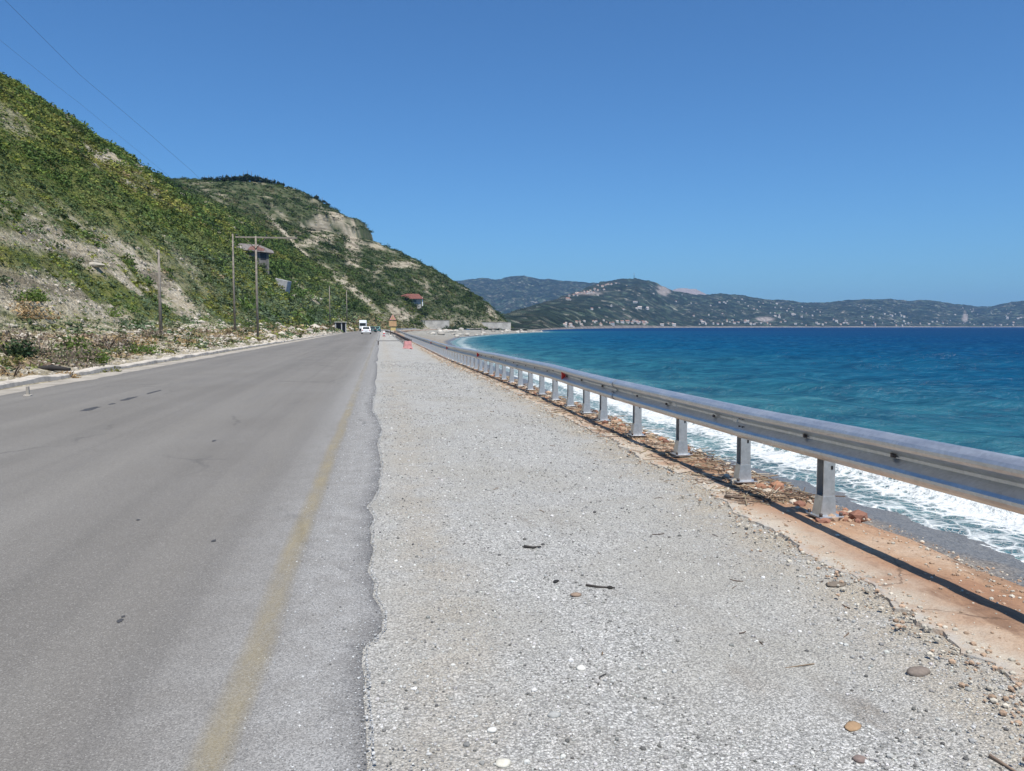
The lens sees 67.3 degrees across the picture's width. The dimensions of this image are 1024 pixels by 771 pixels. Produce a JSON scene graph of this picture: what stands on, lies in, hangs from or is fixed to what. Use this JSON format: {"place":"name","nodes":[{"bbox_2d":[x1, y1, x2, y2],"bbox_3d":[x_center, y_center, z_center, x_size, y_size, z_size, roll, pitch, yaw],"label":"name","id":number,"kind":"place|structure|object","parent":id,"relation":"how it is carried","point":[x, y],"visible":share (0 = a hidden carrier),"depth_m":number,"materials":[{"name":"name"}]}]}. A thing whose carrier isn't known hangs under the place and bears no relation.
{"place":"outdoors","nodes":[
{"label":"outdoors","id":0,"kind":"place"},
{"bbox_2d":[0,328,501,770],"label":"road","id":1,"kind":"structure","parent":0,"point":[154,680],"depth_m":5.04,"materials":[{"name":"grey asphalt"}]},
{"bbox_2d":[23,386,32,395],"bbox_3d":[-10.795,0.124,17.143,0.140,0.220,0.120,-1,4,-10],"label":"marker stub","id":2,"kind":"object","parent":1,"relation":"on","point":[28,391],"visible":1,"depth_m":17.12,"materials":[{"name":"concrete"}]},
{"bbox_2d":[81,406,97,410],"bbox_3d":[-7.939,0.434,14.513,0.208,0.001,0.830,-1,4,-10],"label":"tar patch","id":3,"kind":"object","parent":1,"relation":"on","point":[91,408],"visible":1,"depth_m":14.43,"materials":[{"name":"black asphalt"}]},
{"bbox_2d":[0,328,483,388],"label":"kerb","id":4,"kind":"structure","parent":1,"relation":"on","point":[29,379],"depth_m":26.87,"materials":[{"name":"concrete"}]},
{"bbox_2d":[0,328,489,395],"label":"gutter","id":5,"kind":"object","parent":1,"relation":"on","point":[46,384],"visible":0.68,"depth_m":25.25,"materials":[{"name":"concrete"}]},
{"bbox_2d":[218,387,387,770],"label":"gravel crumbs","id":6,"kind":"object","parent":1,"relation":"on","point":[370,702],"visible":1,"depth_m":3.95,"materials":[{"name":"gravel"}]},
{"bbox_2d":[359,320,366,330],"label":"delivery truck","id":7,"kind":"object","parent":1,"relation":"on","point":[362,323],"visible":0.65,"depth_m":253.16,"materials":[{"name":"white paint"}]},
{"bbox_2d":[361,327,370,333],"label":"parked car","id":8,"kind":"object","parent":1,"relation":"on","point":[366,330],"visible":0.99,"depth_m":153.04,"materials":[{"name":"white paint"}]},
{"bbox_2d":[370,326,376,331],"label":"parked car","id":9,"kind":"object","parent":1,"relation":"on","point":[373,328],"visible":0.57,"depth_m":199.35,"materials":[{"name":"green paint"}]},
{"bbox_2d":[0,79,504,389],"bbox_3d":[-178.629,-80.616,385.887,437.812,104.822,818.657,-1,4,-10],"label":"hillside","id":10,"kind":"structure","parent":0,"point":[326,222],"depth_m":95.05,"materials":[{"name":"green plant"}]},
{"bbox_2d":[5,323,18,327],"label":"boulder","id":11,"kind":"object","parent":10,"relation":"on","point":[12,325],"visible":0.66,"depth_m":40.94,"materials":[{"name":"stone"}]},
{"bbox_2d":[0,354,24,367],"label":"bush","id":12,"kind":"object","parent":10,"relation":"on","point":[7,364],"visible":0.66,"depth_m":22.59,"materials":[{"name":"green plant"}]},
{"bbox_2d":[0,364,37,377],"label":"bush","id":13,"kind":"object","parent":10,"relation":"on","point":[4,370],"visible":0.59,"depth_m":20.86,"materials":[{"name":"beige plant"}]},
{"bbox_2d":[0,338,38,358],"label":"bush","id":14,"kind":"object","parent":10,"relation":"on","point":[20,349],"visible":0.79,"depth_m":24.68,"materials":[{"name":"green plant"}]},
{"bbox_2d":[8,283,54,301],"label":"bush","id":15,"kind":"object","parent":10,"relation":"on","point":[38,296],"visible":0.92,"depth_m":45.57,"materials":[{"name":"green plant"}]},
{"bbox_2d":[3,298,64,319],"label":"bush","id":16,"kind":"object","parent":10,"relation":"on","point":[26,310],"visible":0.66,"depth_m":44.09,"materials":[{"name":"beige plant"}]},
{"bbox_2d":[0,325,101,359],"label":"bush","id":17,"kind":"object","parent":10,"relation":"on","point":[38,342],"visible":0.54,"depth_m":26.12,"materials":[{"name":"brown plant"}]},
{"bbox_2d":[38,352,97,367],"bbox_3d":[-14.683,-0.805,25.109,1.899,0.602,1.529,-1,4,-10],"label":"bush","id":18,"kind":"object","parent":10,"relation":"on","point":[60,360],"visible":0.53,"depth_m":25.05,"materials":[{"name":"brown plant"}]},
{"bbox_2d":[55,370,80,377],"bbox_3d":[-13.256,-0.296,22.935,0.784,0.350,0.546,0,4,-3],"label":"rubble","id":19,"kind":"object","parent":10,"relation":"on","point":[74,375],"visible":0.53,"depth_m":22.86,"materials":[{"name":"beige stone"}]},
{"bbox_2d":[51,335,92,351],"bbox_3d":[-17.332,-1.616,30.130,1.893,0.765,1.349,2,5,25],"label":"bush","id":20,"kind":"object","parent":10,"relation":"on","point":[69,343],"visible":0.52,"depth_m":29.87,"materials":[{"name":"green plant"}]},
{"bbox_2d":[76,348,113,363],"bbox_3d":[-14.937,-1.031,27.312,1.450,0.692,1.107,-3,5,-34],"label":"bush","id":21,"kind":"object","parent":10,"relation":"on","point":[104,355],"visible":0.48,"depth_m":27.23,"materials":[{"name":"green plant"}]},
{"bbox_2d":[89,262,104,267],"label":"boulder","id":22,"kind":"object","parent":10,"relation":"on","point":[95,264],"visible":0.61,"depth_m":71.70,"materials":[{"name":"stone"}]},
{"bbox_2d":[97,364,121,372],"bbox_3d":[-13.726,-0.515,25.778,0.761,0.373,1.330,1,4,10],"label":"bush","id":23,"kind":"object","parent":10,"relation":"on","point":[116,369],"visible":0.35,"depth_m":26.07,"materials":[{"name":"green plant"}]},
{"bbox_2d":[85,333,137,349],"bbox_3d":[-17.491,-1.907,33.260,2.608,0.877,1.833,-4,6,-41],"label":"bush","id":24,"kind":"object","parent":10,"relation":"on","point":[104,341],"visible":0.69,"depth_m":33.18,"materials":[{"name":"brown plant"}]},
{"bbox_2d":[103,306,131,316],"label":"bush","id":25,"kind":"object","parent":10,"relation":"on","point":[114,312],"visible":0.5,"depth_m":60.27,"materials":[{"name":"green plant"}]},
{"bbox_2d":[102,331,157,345],"bbox_3d":[-18.587,-2.254,37.552,1.556,0.765,3.017,3,5,36],"label":"bush","id":26,"kind":"object","parent":10,"relation":"on","point":[138,340],"visible":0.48,"depth_m":37.41,"materials":[{"name":"brown plant"}]},
{"bbox_2d":[116,341,162,353],"bbox_3d":[-16.541,-1.637,34.019,1.515,0.706,2.617,1,5,16],"label":"bush","id":27,"kind":"object","parent":10,"relation":"on","point":[142,348],"visible":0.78,"depth_m":33.88,"materials":[{"name":"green plant"}]},
{"bbox_2d":[134,327,166,337],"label":"bush","id":28,"kind":"object","parent":10,"relation":"on","point":[150,334],"visible":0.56,"depth_m":47.20,"materials":[{"name":"green plant"}]},
{"bbox_2d":[156,250,162,333],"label":"utility pole","id":29,"kind":"object","parent":10,"relation":"on","point":[159,295],"visible":0.86,"depth_m":54.35,"materials":[{"name":"brown wood"}]},
{"bbox_2d":[0,91,358,380],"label":"rubble","id":30,"kind":"object","parent":10,"relation":"on","point":[270,335],"visible":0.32,"depth_m":55.49,"materials":[{"name":"stone"}]},
{"bbox_2d":[38,365,70,370],"bbox_3d":[-13.874,-0.528,23.231,1.082,0.200,0.180,0,4,-1],"label":"log","id":31,"kind":"object","parent":30,"relation":"on","point":[53,368],"visible":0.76,"depth_m":23.16,"materials":[{"name":"brown wood"}]},
{"bbox_2d":[176,336,198,342],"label":"bush","id":32,"kind":"object","parent":10,"relation":"on","point":[184,340],"visible":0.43,"depth_m":46.57,"materials":[{"name":"beige plant"}]},
{"bbox_2d":[231,234,235,329],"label":"utility pole","id":33,"kind":"object","parent":10,"relation":"on","point":[234,312],"visible":0.86,"depth_m":81.96,"materials":[{"name":"brown wood"}]},
{"bbox_2d":[0,87,231,232],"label":"power cable","id":34,"kind":"object","parent":33,"relation":"attached to","point":[106,173],"visible":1,"depth_m":53.06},
{"bbox_2d":[229,175,237,180],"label":"pine tree","id":35,"kind":"object","parent":10,"relation":"on","point":[231,179],"visible":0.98,"depth_m":523.88,"materials":[{"name":"green plant"}]},
{"bbox_2d":[238,172,250,181],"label":"pine tree","id":36,"kind":"object","parent":10,"relation":"on","point":[240,178],"visible":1,"depth_m":519.76,"materials":[{"name":"green plant"}]},
{"bbox_2d":[244,171,254,180],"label":"pine tree","id":37,"kind":"object","parent":10,"relation":"on","point":[248,176],"visible":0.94,"depth_m":522.14,"materials":[{"name":"green plant"}]},
{"bbox_2d":[0,72,502,324],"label":"shrub drifts","id":38,"kind":"object","parent":10,"relation":"on","point":[249,229],"visible":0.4,"depth_m":229.10,"materials":[{"name":"green plant"}]},
{"bbox_2d":[238,243,273,273],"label":"ruined house","id":39,"kind":"structure","parent":10,"relation":"on","point":[263,253],"depth_m":229.79,"materials":[{"name":"tile"}]},
{"bbox_2d":[0,72,513,370],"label":"scrub","id":40,"kind":"object","parent":10,"relation":"on","point":[284,306],"visible":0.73,"depth_m":123.95,"materials":[{"name":"green plant"}]},
{"bbox_2d":[253,174,263,181],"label":"pine tree","id":41,"kind":"object","parent":10,"relation":"on","point":[260,178],"visible":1,"depth_m":528.51,"materials":[{"name":"green plant"}]},
{"bbox_2d":[235,234,296,336],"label":"utility pole","id":42,"kind":"object","parent":10,"relation":"on","point":[256,287],"visible":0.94,"depth_m":68.60,"materials":[{"name":"brown wood"}]},
{"bbox_2d":[5,0,230,209],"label":"power cable","id":43,"kind":"object","parent":42,"relation":"attached to","point":[105,96],"visible":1,"depth_m":33.64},
{"bbox_2d":[0,40,235,230],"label":"power cable","id":44,"kind":"object","parent":42,"relation":"attached to","point":[116,133],"visible":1,"depth_m":45.12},
{"bbox_2d":[275,278,290,292],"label":"concrete block","id":45,"kind":"structure","parent":10,"relation":"on","point":[286,284],"depth_m":235.35,"materials":[{"name":"white concrete"}]},
{"bbox_2d":[329,286,330,322],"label":"utility pole","id":46,"kind":"object","parent":10,"relation":"on","point":[329,304],"visible":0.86,"depth_m":265.46,"materials":[{"name":"brown wood"}]},
{"bbox_2d":[335,322,345,332],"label":"roadside hut","id":47,"kind":"object","parent":10,"relation":"on","point":[341,325],"visible":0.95,"depth_m":185.39,"materials":[{"name":"concrete"}]},
{"bbox_2d":[346,290,347,321],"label":"utility pole","id":48,"kind":"object","parent":10,"relation":"on","point":[346,305],"visible":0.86,"depth_m":288.68,"materials":[{"name":"brown wood"}]},
{"bbox_2d":[401,294,422,308],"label":"red roof house","id":49,"kind":"structure","parent":10,"relation":"on","point":[417,298],"depth_m":442.57,"materials":[{"name":"red tile"}]},
{"bbox_2d":[421,310,429,315],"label":"bush","id":50,"kind":"object","parent":10,"relation":"on","point":[425,313],"visible":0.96,"depth_m":441.52,"materials":[{"name":"green plant"}]},
{"bbox_2d":[420,320,448,328],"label":"retaining wall","id":51,"kind":"structure","parent":10,"relation":"on","point":[433,324],"depth_m":429.20,"materials":[{"name":"concrete"}]},
{"bbox_2d":[469,322,510,329],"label":"retaining wall","id":52,"kind":"structure","parent":10,"relation":"on","point":[499,325],"depth_m":542.83,"materials":[{"name":"concrete"}]},
{"bbox_2d":[0,0,1023,306],"label":"sky","id":53,"kind":"structure","parent":0,"point":[806,151],"materials":[{"name":"blue"}]},
{"bbox_2d":[456,276,597,313],"bbox_3d":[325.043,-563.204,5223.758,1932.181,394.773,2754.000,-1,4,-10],"label":"mountains","id":54,"kind":"structure","parent":0,"point":[506,295],"depth_m":4965.30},
{"bbox_2d":[672,288,706,294],"bbox_3d":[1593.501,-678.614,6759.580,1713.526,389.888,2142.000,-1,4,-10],"label":"bare mountain","id":55,"kind":"structure","parent":0,"point":[691,291],"depth_m":7049.31,"materials":[{"name":"beige stone"}]},
{"bbox_2d":[362,329,1023,770],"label":"gravel shoulder","id":56,"kind":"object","parent":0,"point":[758,691],"visible":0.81,"depth_m":3.98,"materials":[{"name":"grey gravel"}]},
{"bbox_2d":[376,340,406,344],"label":"barrier bar","id":57,"kind":"object","parent":56,"relation":"on","point":[390,340],"visible":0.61,"depth_m":64.97,"materials":[{"name":"metal"}]},
{"bbox_2d":[389,315,396,335],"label":"roadworks sign","id":58,"kind":"object","parent":56,"relation":"on","point":[392,323],"visible":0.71,"depth_m":128.99,"materials":[{"name":"metal"}]},
{"bbox_2d":[385,331,411,341],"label":"old guardrail","id":59,"kind":"object","parent":56,"relation":"on","point":[399,336],"visible":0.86,"depth_m":96.19,"materials":[{"name":"metal"}]},
{"bbox_2d":[403,341,412,348],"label":"road barrier","id":60,"kind":"object","parent":56,"relation":"on","point":[407,344],"visible":0.95,"depth_m":57.45,"materials":[{"name":"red plastic"}]},
{"bbox_2d":[487,727,496,732],"bbox_3d":[-0.077,1.333,2.974,0.039,0.018,0.030,-1,4,-10],"label":"pebble","id":61,"kind":"object","parent":56,"relation":"on","point":[492,730],"visible":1,"depth_m":2.97,"materials":[{"name":"stone"}]},
{"bbox_2d":[496,758,510,767],"bbox_3d":[-0.033,1.354,2.758,0.055,0.024,0.054,1,4,7],"label":"pebble","id":62,"kind":"object","parent":56,"relation":"on","point":[502,762],"visible":1,"depth_m":2.75,"materials":[{"name":"stone"}]},
{"bbox_2d":[523,545,540,547],"bbox_3d":[0.145,1.144,5.454,0.127,0.021,0.040,0,4,2],"label":"stick","id":63,"kind":"object","parent":56,"relation":"on","point":[526,546],"visible":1,"depth_m":5.45,"materials":[{"name":"grey wood"}]},
{"bbox_2d":[547,711,560,717],"bbox_3d":[0.170,1.319,3.080,0.055,0.022,0.042,-1,4,-10],"label":"pebble","id":64,"kind":"object","parent":56,"relation":"on","point":[553,714],"visible":1,"depth_m":3.07,"materials":[{"name":"stone"}]},
{"bbox_2d":[570,592,581,596],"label":"pebble","id":65,"kind":"object","parent":56,"relation":"on","point":[576,594],"visible":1,"depth_m":4.47,"materials":[{"name":"stone"}]},
{"bbox_2d":[576,665,585,670],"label":"pebble","id":66,"kind":"object","parent":56,"relation":"on","point":[580,667],"visible":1,"depth_m":3.52,"materials":[{"name":"stone"}]},
{"bbox_2d":[586,584,614,587],"bbox_3d":[0.528,1.206,4.608,0.177,0.016,0.021,2,5,19],"label":"stick","id":67,"kind":"object","parent":56,"relation":"on","point":[590,585],"visible":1,"depth_m":4.61,"materials":[{"name":"grey wood"}]},
{"bbox_2d":[424,406,978,667],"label":"twig litter","id":68,"kind":"object","parent":56,"relation":"on","point":[730,579],"visible":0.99,"depth_m":4.74,"materials":[{"name":"brown wood"}]},
{"bbox_2d":[826,581,845,586],"bbox_3d":[1.966,1.203,4.662,0.141,0.020,0.088,-2,5,-21],"label":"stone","id":69,"kind":"object","parent":56,"relation":"on","point":[832,584],"visible":0.97,"depth_m":4.64,"materials":[{"name":"stone"}]},
{"bbox_2d":[844,721,861,731],"bbox_3d":[1.350,1.349,3.046,0.095,0.012,0.056,-4,6,-44],"label":"pebble","id":70,"kind":"object","parent":56,"relation":"on","point":[850,726],"visible":1,"depth_m":3.04,"materials":[{"name":"stone"}]},
{"bbox_2d":[852,755,866,762],"bbox_3d":[1.277,1.370,2.822,0.051,0.020,0.047,-3,5,-34],"label":"soil clod","id":71,"kind":"object","parent":56,"relation":"on","point":[859,758],"visible":1,"depth_m":2.81,"materials":[{"name":"stone"}]},
{"bbox_2d":[906,666,930,676],"bbox_3d":[1.840,1.294,3.484,0.130,0.039,0.080,-2,5,-27],"label":"stone","id":72,"kind":"object","parent":56,"relation":"on","point":[918,671],"visible":1,"depth_m":3.46,"materials":[{"name":"stone"}]},
{"bbox_2d":[988,753,1015,770],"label":"stick","id":73,"kind":"object","parent":56,"relation":"on","point":[994,758],"visible":1,"depth_m":2.77,"materials":[{"name":"brown wood"}]},
{"bbox_2d":[392,329,1023,697],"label":"earth verge","id":74,"kind":"structure","parent":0,"point":[980,612],"depth_m":4.91,"materials":[{"name":"brown soil"}]},
{"bbox_2d":[450,359,844,505],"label":"reed litter","id":75,"kind":"object","parent":74,"relation":"on","point":[783,498],"visible":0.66,"depth_m":8.85,"materials":[{"name":"plant"}]},
{"bbox_2d":[452,360,870,522],"bbox_3d":[-0.151,-0.122,22.793,0.590,0.301,33.932,-1,4,-10],"label":"broken crust","id":76,"kind":"object","parent":74,"relation":"on","point":[857,516],"visible":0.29,"depth_m":7.17,"materials":[{"name":"stone"}]},
{"bbox_2d":[396,328,1023,518],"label":"guardrail","id":77,"kind":"object","parent":74,"relation":"on","point":[993,479],"visible":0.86,"depth_m":6.24,"materials":[{"name":"metal"}]},
{"bbox_2d":[418,348,1023,761],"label":"verge rubble","id":78,"kind":"object","parent":74,"relation":"on","point":[960,684],"visible":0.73,"depth_m":4.72,"materials":[{"name":"gravel"}]},
{"bbox_2d":[724,494,749,498],"bbox_3d":[2.030,1.012,6.935,0.229,0.034,0.040,3,5,34],"label":"stick","id":79,"kind":"object","parent":74,"relation":"on","point":[732,496],"visible":1,"depth_m":6.93,"materials":[{"name":"brown wood"}]},
{"bbox_2d":[399,329,1023,586],"bbox_3d":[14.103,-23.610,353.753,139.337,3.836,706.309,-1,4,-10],"label":"beach","id":80,"kind":"structure","parent":0,"point":[976,552],"depth_m":16.70,"materials":[{"name":"beige sand"}]},
{"bbox_2d":[451,327,1023,562],"bbox_3d":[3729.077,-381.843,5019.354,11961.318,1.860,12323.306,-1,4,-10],"label":"sea","id":81,"kind":"structure","parent":0,"point":[962,386],"depth_m":62.31,"materials":[{"name":"blue liquid"}]},
{"bbox_2d":[481,278,1023,330],"bbox_3d":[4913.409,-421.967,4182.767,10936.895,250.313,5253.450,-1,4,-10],"label":"hills","id":82,"kind":"structure","parent":0,"point":[665,308],"depth_m":3386.28,"materials":[{"name":"green plant"}]}
]}

